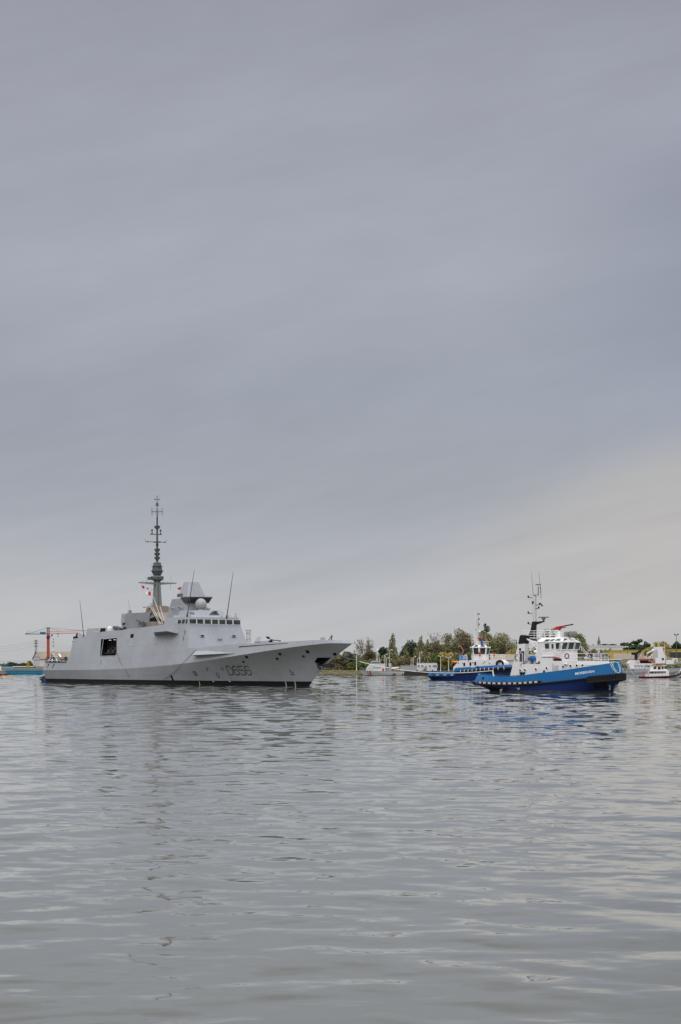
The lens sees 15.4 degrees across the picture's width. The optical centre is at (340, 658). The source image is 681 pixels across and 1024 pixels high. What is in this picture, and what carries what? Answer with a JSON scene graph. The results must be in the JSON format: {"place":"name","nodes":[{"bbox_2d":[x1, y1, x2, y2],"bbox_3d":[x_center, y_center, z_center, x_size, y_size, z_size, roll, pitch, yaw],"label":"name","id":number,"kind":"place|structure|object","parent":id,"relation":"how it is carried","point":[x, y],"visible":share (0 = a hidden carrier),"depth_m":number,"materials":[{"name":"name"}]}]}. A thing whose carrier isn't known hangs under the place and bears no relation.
{"place":"outdoors","nodes":[
{"label":"outdoors","id":0,"kind":"place"},
{"bbox_2d":[0,660,680,1023],"bbox_3d":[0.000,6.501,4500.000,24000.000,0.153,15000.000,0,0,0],"label":"water","id":1,"kind":"structure","parent":0,"point":[364,849],"depth_m":83.78,"materials":[{"name":"grey liquid"}]},
{"bbox_2d":[0,670,7,674],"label":"lock pier","id":2,"kind":"structure","parent":1,"relation":"in","point":[2,672],"depth_m":985.00,"materials":[{"name":"concrete"}]},
{"bbox_2d":[4,669,42,673],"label":"lock gate","id":3,"kind":"structure","parent":1,"relation":"in","point":[17,671],"depth_m":1055.00,"materials":[{"name":"blue metal"}]},
{"bbox_2d":[39,638,59,681],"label":"tugboat","id":4,"kind":"object","parent":1,"relation":"on","point":[42,678],"visible":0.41,"depth_m":697.42,"materials":[{"name":"metal"}]},
{"bbox_2d":[43,499,351,685],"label":"frigate","id":5,"kind":"object","parent":1,"relation":"on","point":[186,638],"visible":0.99,"depth_m":627.72,"materials":[{"name":"grey metal"}]},
{"bbox_2d":[189,619,196,623],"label":"bridge window","id":6,"kind":"structure","parent":5,"relation":"in","point":[191,621],"depth_m":622.69,"materials":[{"name":"glass"}]},
{"bbox_2d":[197,619,203,623],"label":"bridge window","id":7,"kind":"structure","parent":5,"relation":"in","point":[199,621],"depth_m":624.06,"materials":[{"name":"glass"}]},
{"bbox_2d":[204,619,211,624],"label":"bridge window","id":8,"kind":"structure","parent":5,"relation":"in","point":[206,621],"depth_m":625.28,"materials":[{"name":"glass"}]},
{"bbox_2d":[211,619,218,624],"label":"bridge window","id":9,"kind":"structure","parent":5,"relation":"in","point":[214,621],"depth_m":626.50,"materials":[{"name":"glass"}]},
{"bbox_2d":[219,619,225,624],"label":"bridge window","id":10,"kind":"structure","parent":5,"relation":"in","point":[221,621],"depth_m":627.80,"materials":[{"name":"glass"}]},
{"bbox_2d":[226,620,232,624],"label":"bridge window","id":11,"kind":"structure","parent":5,"relation":"in","point":[228,622],"depth_m":628.95,"materials":[{"name":"glass"}]},
{"bbox_2d":[233,620,240,624],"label":"bridge window","id":12,"kind":"structure","parent":5,"relation":"in","point":[235,622],"depth_m":630.33,"materials":[{"name":"glass"}]},
{"bbox_2d":[336,654,492,672],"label":"towline","id":13,"kind":"object","parent":5,"relation":"attached to","point":[408,670],"visible":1,"depth_m":544.92,"materials":[{"name":"white fabric"}]},
{"bbox_2d":[360,647,403,674],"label":"patrol boat","id":14,"kind":"object","parent":1,"relation":"on","point":[373,670],"visible":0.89,"depth_m":973.40,"materials":[{"name":"white paint"}]},
{"bbox_2d":[400,670,436,674],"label":"barge","id":15,"kind":"object","parent":1,"relation":"on","point":[413,673],"visible":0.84,"depth_m":984.94,"materials":[{"name":"grey metal"}]},
{"bbox_2d":[400,666,416,670],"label":"site cabin","id":16,"kind":"object","parent":15,"relation":"on","point":[411,668],"visible":0.82,"depth_m":985.80,"materials":[{"name":"white metal"}]},
{"bbox_2d":[417,663,436,670],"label":"site cabin","id":17,"kind":"object","parent":15,"relation":"on","point":[426,666],"visible":1,"depth_m":985.90,"materials":[{"name":"metal"}]},
{"bbox_2d":[427,613,511,679],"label":"tugboat","id":18,"kind":"object","parent":1,"relation":"on","point":[479,661],"visible":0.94,"depth_m":761.46,"materials":[{"name":"blue paint"}]},
{"bbox_2d":[471,573,625,691],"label":"tugboat","id":19,"kind":"object","parent":1,"relation":"on","point":[554,670],"visible":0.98,"depth_m":491.27,"materials":[{"name":"blue paint"}]},
{"bbox_2d":[528,656,535,661],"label":"covered boat","id":20,"kind":"object","parent":19,"relation":"on","point":[532,658],"visible":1,"depth_m":493.43,"materials":[{"name":"blue fabric"}]},
{"bbox_2d":[544,643,549,649],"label":"wheelhouse window","id":21,"kind":"structure","parent":19,"relation":"in","point":[547,647],"depth_m":491.62,"materials":[{"name":"grey glass"}]},
{"bbox_2d":[555,642,559,649],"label":"wheelhouse window","id":22,"kind":"structure","parent":19,"relation":"in","point":[557,644],"depth_m":490.31,"materials":[{"name":"black glass"}]},
{"bbox_2d":[561,642,567,649],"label":"wheelhouse window","id":23,"kind":"structure","parent":19,"relation":"in","point":[564,645],"depth_m":489.83,"materials":[{"name":"black glass"}]},
{"bbox_2d":[567,642,574,649],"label":"wheelhouse window","id":24,"kind":"structure","parent":19,"relation":"in","point":[571,644],"depth_m":491.74,"materials":[{"name":"black glass"}]},
{"bbox_2d":[574,642,580,649],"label":"wheelhouse window","id":25,"kind":"structure","parent":19,"relation":"in","point":[577,645],"depth_m":493.91,"materials":[{"name":"grey glass"}]},
{"bbox_2d":[610,662,620,672],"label":"mooring rope","id":26,"kind":"object","parent":19,"relation":"attached to","point":[614,668],"visible":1,"depth_m":485.47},
{"bbox_2d":[594,659,621,663],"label":"jetty","id":27,"kind":"object","parent":1,"relation":"in","point":[614,660],"visible":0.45,"depth_m":930.10,"materials":[{"name":"concrete"}]},
{"bbox_2d":[622,642,680,676],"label":"workboat","id":28,"kind":"object","parent":1,"relation":"on","point":[636,666],"visible":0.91,"depth_m":893.78,"materials":[{"name":"white paint"}]},
{"bbox_2d":[638,664,680,677],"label":"pilot boat","id":29,"kind":"object","parent":1,"relation":"on","point":[658,671],"visible":0.96,"depth_m":845.26,"materials":[{"name":"white paint"}]},
{"bbox_2d":[0,0,680,659],"label":"sky","id":30,"kind":"structure","parent":0,"point":[377,303],"materials":[{"name":"grey"}]},
{"bbox_2d":[1,659,680,673],"bbox_3d":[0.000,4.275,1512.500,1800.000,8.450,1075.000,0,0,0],"label":"terrain","id":31,"kind":"structure","parent":0,"point":[625,661],"depth_m":1096.10,"materials":[{"name":"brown plant"}]},
{"bbox_2d":[5,662,16,666],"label":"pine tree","id":32,"kind":"object","parent":31,"relation":"on","point":[11,664],"visible":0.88,"depth_m":1448.34,"materials":[{"name":"green plant"}]},
{"bbox_2d":[13,666,34,667],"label":"warehouse","id":33,"kind":"structure","parent":31,"relation":"on","point":[24,666],"depth_m":1303.52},
{"bbox_2d":[32,652,69,665],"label":"hangar","id":34,"kind":"structure","parent":31,"relation":"on","point":[38,658],"depth_m":1504.85,"materials":[{"name":"beige metal"}]},
{"bbox_2d":[25,627,86,659],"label":"tower crane","id":35,"kind":"object","parent":31,"relation":"on","point":[48,642],"visible":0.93,"depth_m":1149.46,"materials":[{"name":"red paint"}]},
{"bbox_2d":[245,630,251,642],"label":"lattice mast","id":36,"kind":"object","parent":31,"relation":"on","point":[248,635],"visible":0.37,"depth_m":1149.18,"materials":[{"name":"metal"}]},
{"bbox_2d":[328,657,336,669],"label":"broadleaf tree","id":37,"kind":"object","parent":31,"relation":"on","point":[333,661],"visible":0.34,"depth_m":1107.47,"materials":[{"name":"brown plant"}]},
{"bbox_2d":[336,653,349,669],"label":"broadleaf tree","id":38,"kind":"object","parent":31,"relation":"on","point":[340,660],"visible":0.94,"depth_m":1107.20,"materials":[{"name":"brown plant"}]},
{"bbox_2d":[343,651,355,669],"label":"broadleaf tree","id":39,"kind":"object","parent":31,"relation":"on","point":[350,656],"visible":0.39,"depth_m":1123.71,"materials":[{"name":"green plant"}]},
{"bbox_2d":[346,661,354,669],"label":"shrub","id":40,"kind":"object","parent":31,"relation":"on","point":[350,665],"visible":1,"depth_m":1100.06,"materials":[{"name":"green plant"}]},
{"bbox_2d":[354,659,362,669],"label":"shrub","id":41,"kind":"object","parent":31,"relation":"on","point":[359,665],"visible":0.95,"depth_m":1099.54,"materials":[{"name":"green plant"}]},
{"bbox_2d":[352,637,373,669],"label":"bare tree","id":42,"kind":"object","parent":31,"relation":"on","point":[368,648],"visible":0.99,"depth_m":1111.37,"materials":[{"name":"brown plant"}]},
{"bbox_2d":[363,660,372,669],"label":"shrub","id":43,"kind":"object","parent":31,"relation":"on","point":[365,665],"visible":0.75,"depth_m":1099.31,"materials":[{"name":"green plant"}]},
{"bbox_2d":[364,651,380,660],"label":"broadleaf tree","id":44,"kind":"object","parent":31,"relation":"on","point":[372,656],"visible":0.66,"depth_m":1117.93,"materials":[{"name":"green plant"}]},
{"bbox_2d":[378,647,387,662],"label":"pine tree","id":45,"kind":"object","parent":31,"relation":"on","point":[382,651],"visible":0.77,"depth_m":1128.54,"materials":[{"name":"green plant"}]},
{"bbox_2d":[384,633,399,666],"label":"poplar tree","id":46,"kind":"object","parent":31,"relation":"on","point":[394,651],"visible":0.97,"depth_m":1105.24,"materials":[{"name":"green plant"}]},
{"bbox_2d":[387,659,398,669],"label":"shrub","id":47,"kind":"object","parent":31,"relation":"on","point":[394,663],"visible":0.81,"depth_m":1099.98,"materials":[{"name":"green plant"}]},
{"bbox_2d":[323,653,465,669],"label":"undergrowth","id":48,"kind":"object","parent":31,"relation":"on","point":[337,666],"visible":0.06,"depth_m":1127.17,"materials":[{"name":"green plant"}]},
{"bbox_2d":[396,657,404,668],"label":"shrub","id":49,"kind":"object","parent":31,"relation":"on","point":[401,661],"visible":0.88,"depth_m":1100.73,"materials":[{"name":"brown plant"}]},
{"bbox_2d":[403,645,411,665],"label":"poplar tree","id":50,"kind":"object","parent":31,"relation":"on","point":[407,660],"visible":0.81,"depth_m":1103.44,"materials":[{"name":"green plant"}]},
{"bbox_2d":[398,639,417,657],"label":"tree","id":51,"kind":"object","parent":31,"relation":"on","point":[411,646],"visible":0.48,"depth_m":1132.99,"materials":[{"name":"green plant"}]},
{"bbox_2d":[322,646,514,669],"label":"undergrowth","id":52,"kind":"object","parent":31,"relation":"on","point":[393,657],"visible":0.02,"depth_m":1141.23,"materials":[{"name":"green plant"}]},
{"bbox_2d":[413,655,424,665],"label":"shrub","id":53,"kind":"object","parent":31,"relation":"on","point":[419,660],"visible":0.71,"depth_m":1100.33,"materials":[{"name":"green plant"}]},
{"bbox_2d":[415,635,424,661],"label":"poplar tree","id":54,"kind":"object","parent":31,"relation":"on","point":[421,645],"visible":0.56,"depth_m":1111.39,"materials":[{"name":"green plant"}]},
{"bbox_2d":[417,651,435,662],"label":"shrub","id":55,"kind":"object","parent":31,"relation":"on","point":[427,658],"visible":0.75,"depth_m":1101.44,"materials":[{"name":"green plant"}]},
{"bbox_2d":[413,643,443,655],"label":"broadleaf tree","id":56,"kind":"object","parent":31,"relation":"on","point":[426,646],"visible":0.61,"depth_m":1115.49,"materials":[{"name":"green plant"}]},
{"bbox_2d":[427,632,441,652],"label":"bare tree","id":57,"kind":"object","parent":31,"relation":"on","point":[435,642],"visible":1,"depth_m":1107.78,"materials":[{"name":"brown plant"}]},
{"bbox_2d":[430,652,446,669],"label":"shrub","id":58,"kind":"object","parent":31,"relation":"on","point":[436,659],"visible":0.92,"depth_m":1101.66,"materials":[{"name":"green plant"}]},
{"bbox_2d":[418,639,472,669],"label":"undergrowth","id":59,"kind":"object","parent":31,"relation":"on","point":[456,649],"visible":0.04,"depth_m":1137.51,"materials":[{"name":"green plant"}]},
{"bbox_2d":[438,652,454,669],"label":"shrub","id":60,"kind":"object","parent":31,"relation":"on","point":[445,655],"visible":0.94,"depth_m":1100.16,"materials":[{"name":"green plant"}]},
{"bbox_2d":[441,633,456,669],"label":"broadleaf tree","id":61,"kind":"object","parent":31,"relation":"on","point":[450,647],"visible":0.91,"depth_m":1109.42,"materials":[{"name":"green plant"}]},
{"bbox_2d":[452,652,459,666],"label":"shrub","id":62,"kind":"object","parent":31,"relation":"on","point":[456,655],"visible":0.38,"depth_m":1100.89,"materials":[{"name":"green plant"}]},
{"bbox_2d":[451,628,475,654],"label":"broadleaf tree","id":63,"kind":"object","parent":31,"relation":"on","point":[464,642],"visible":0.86,"depth_m":1109.80,"materials":[{"name":"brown plant"}]},
{"bbox_2d":[475,631,494,646],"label":"broadleaf tree","id":64,"kind":"object","parent":31,"relation":"on","point":[484,637],"visible":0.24,"depth_m":1116.16,"materials":[{"name":"green plant"}]},
{"bbox_2d":[481,623,489,636],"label":"cypress tree","id":65,"kind":"object","parent":31,"relation":"on","point":[486,628],"visible":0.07,"depth_m":1134.14,"materials":[{"name":"green plant"}]},
{"bbox_2d":[484,640,498,655],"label":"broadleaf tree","id":66,"kind":"object","parent":31,"relation":"on","point":[493,649],"visible":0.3,"depth_m":1102.44,"materials":[{"name":"green plant"}]},
{"bbox_2d":[492,632,516,653],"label":"broadleaf tree","id":67,"kind":"object","parent":31,"relation":"on","point":[500,641],"visible":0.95,"depth_m":1109.89,"materials":[{"name":"green plant"}]},
{"bbox_2d":[506,648,516,653],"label":"shrub","id":68,"kind":"object","parent":31,"relation":"on","point":[511,651],"visible":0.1,"depth_m":1097.71,"materials":[{"name":"green plant"}]},
{"bbox_2d":[489,654,534,665],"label":"warehouse","id":69,"kind":"structure","parent":31,"relation":"on","point":[509,658],"depth_m":1013.84,"materials":[{"name":"metal"}]},
{"bbox_2d":[542,628,556,636],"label":"broadleaf tree","id":70,"kind":"object","parent":31,"relation":"on","point":[548,633],"visible":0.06,"depth_m":1079.10,"materials":[{"name":"green plant"}]},
{"bbox_2d":[566,631,585,646],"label":"broadleaf tree","id":71,"kind":"object","parent":31,"relation":"on","point":[580,637],"visible":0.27,"depth_m":1078.38,"materials":[{"name":"green plant"}]},
{"bbox_2d":[578,641,588,658],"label":"broadleaf tree","id":72,"kind":"object","parent":31,"relation":"on","point":[583,648],"visible":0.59,"depth_m":1075.75,"materials":[{"name":"green plant"}]},
{"bbox_2d":[587,649,596,655],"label":"shrub","id":73,"kind":"object","parent":31,"relation":"on","point":[593,650],"visible":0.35,"depth_m":1348.70,"materials":[{"name":"green plant"}]},
{"bbox_2d":[591,654,600,658],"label":"shed","id":74,"kind":"structure","parent":31,"relation":"on","point":[596,656],"depth_m":1034.39,"materials":[{"name":"white metal"}]},
{"bbox_2d":[600,654,609,658],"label":"shed","id":75,"kind":"structure","parent":31,"relation":"on","point":[605,656],"depth_m":1030.00,"materials":[{"name":"grey metal"}]},
{"bbox_2d":[588,644,623,658],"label":"apartment block","id":76,"kind":"structure","parent":31,"relation":"on","point":[604,647],"depth_m":1560.00,"materials":[{"name":"grey stone"}]},
{"bbox_2d":[620,639,646,649],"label":"cypress tree","id":77,"kind":"object","parent":31,"relation":"on","point":[638,646],"visible":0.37,"depth_m":1090.95,"materials":[{"name":"green plant"}]},
{"bbox_2d":[603,649,680,658],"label":"yellow warehouse","id":78,"kind":"structure","parent":31,"relation":"on","point":[619,654],"depth_m":1035.94,"materials":[{"name":"metal"}]},
{"bbox_2d":[641,650,651,658],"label":"bare tree","id":79,"kind":"object","parent":31,"relation":"on","point":[648,654],"visible":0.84,"depth_m":1025.93,"materials":[{"name":"brown plant"}]},
{"bbox_2d":[622,663,680,667],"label":"bank grass","id":80,"kind":"structure","parent":31,"relation":"on","point":[668,665],"depth_m":1001.68,"materials":[{"name":"green plant"}]},
{"bbox_2d":[644,641,669,649],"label":"broadleaf tree","id":81,"kind":"object","parent":31,"relation":"on","point":[656,644],"visible":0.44,"depth_m":1082.92,"materials":[{"name":"green plant"}]},
{"bbox_2d":[670,641,680,648],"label":"cypress tree","id":82,"kind":"object","parent":31,"relation":"on","point":[673,646],"visible":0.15,"depth_m":1087.40,"materials":[{"name":"green plant"}]}
]}

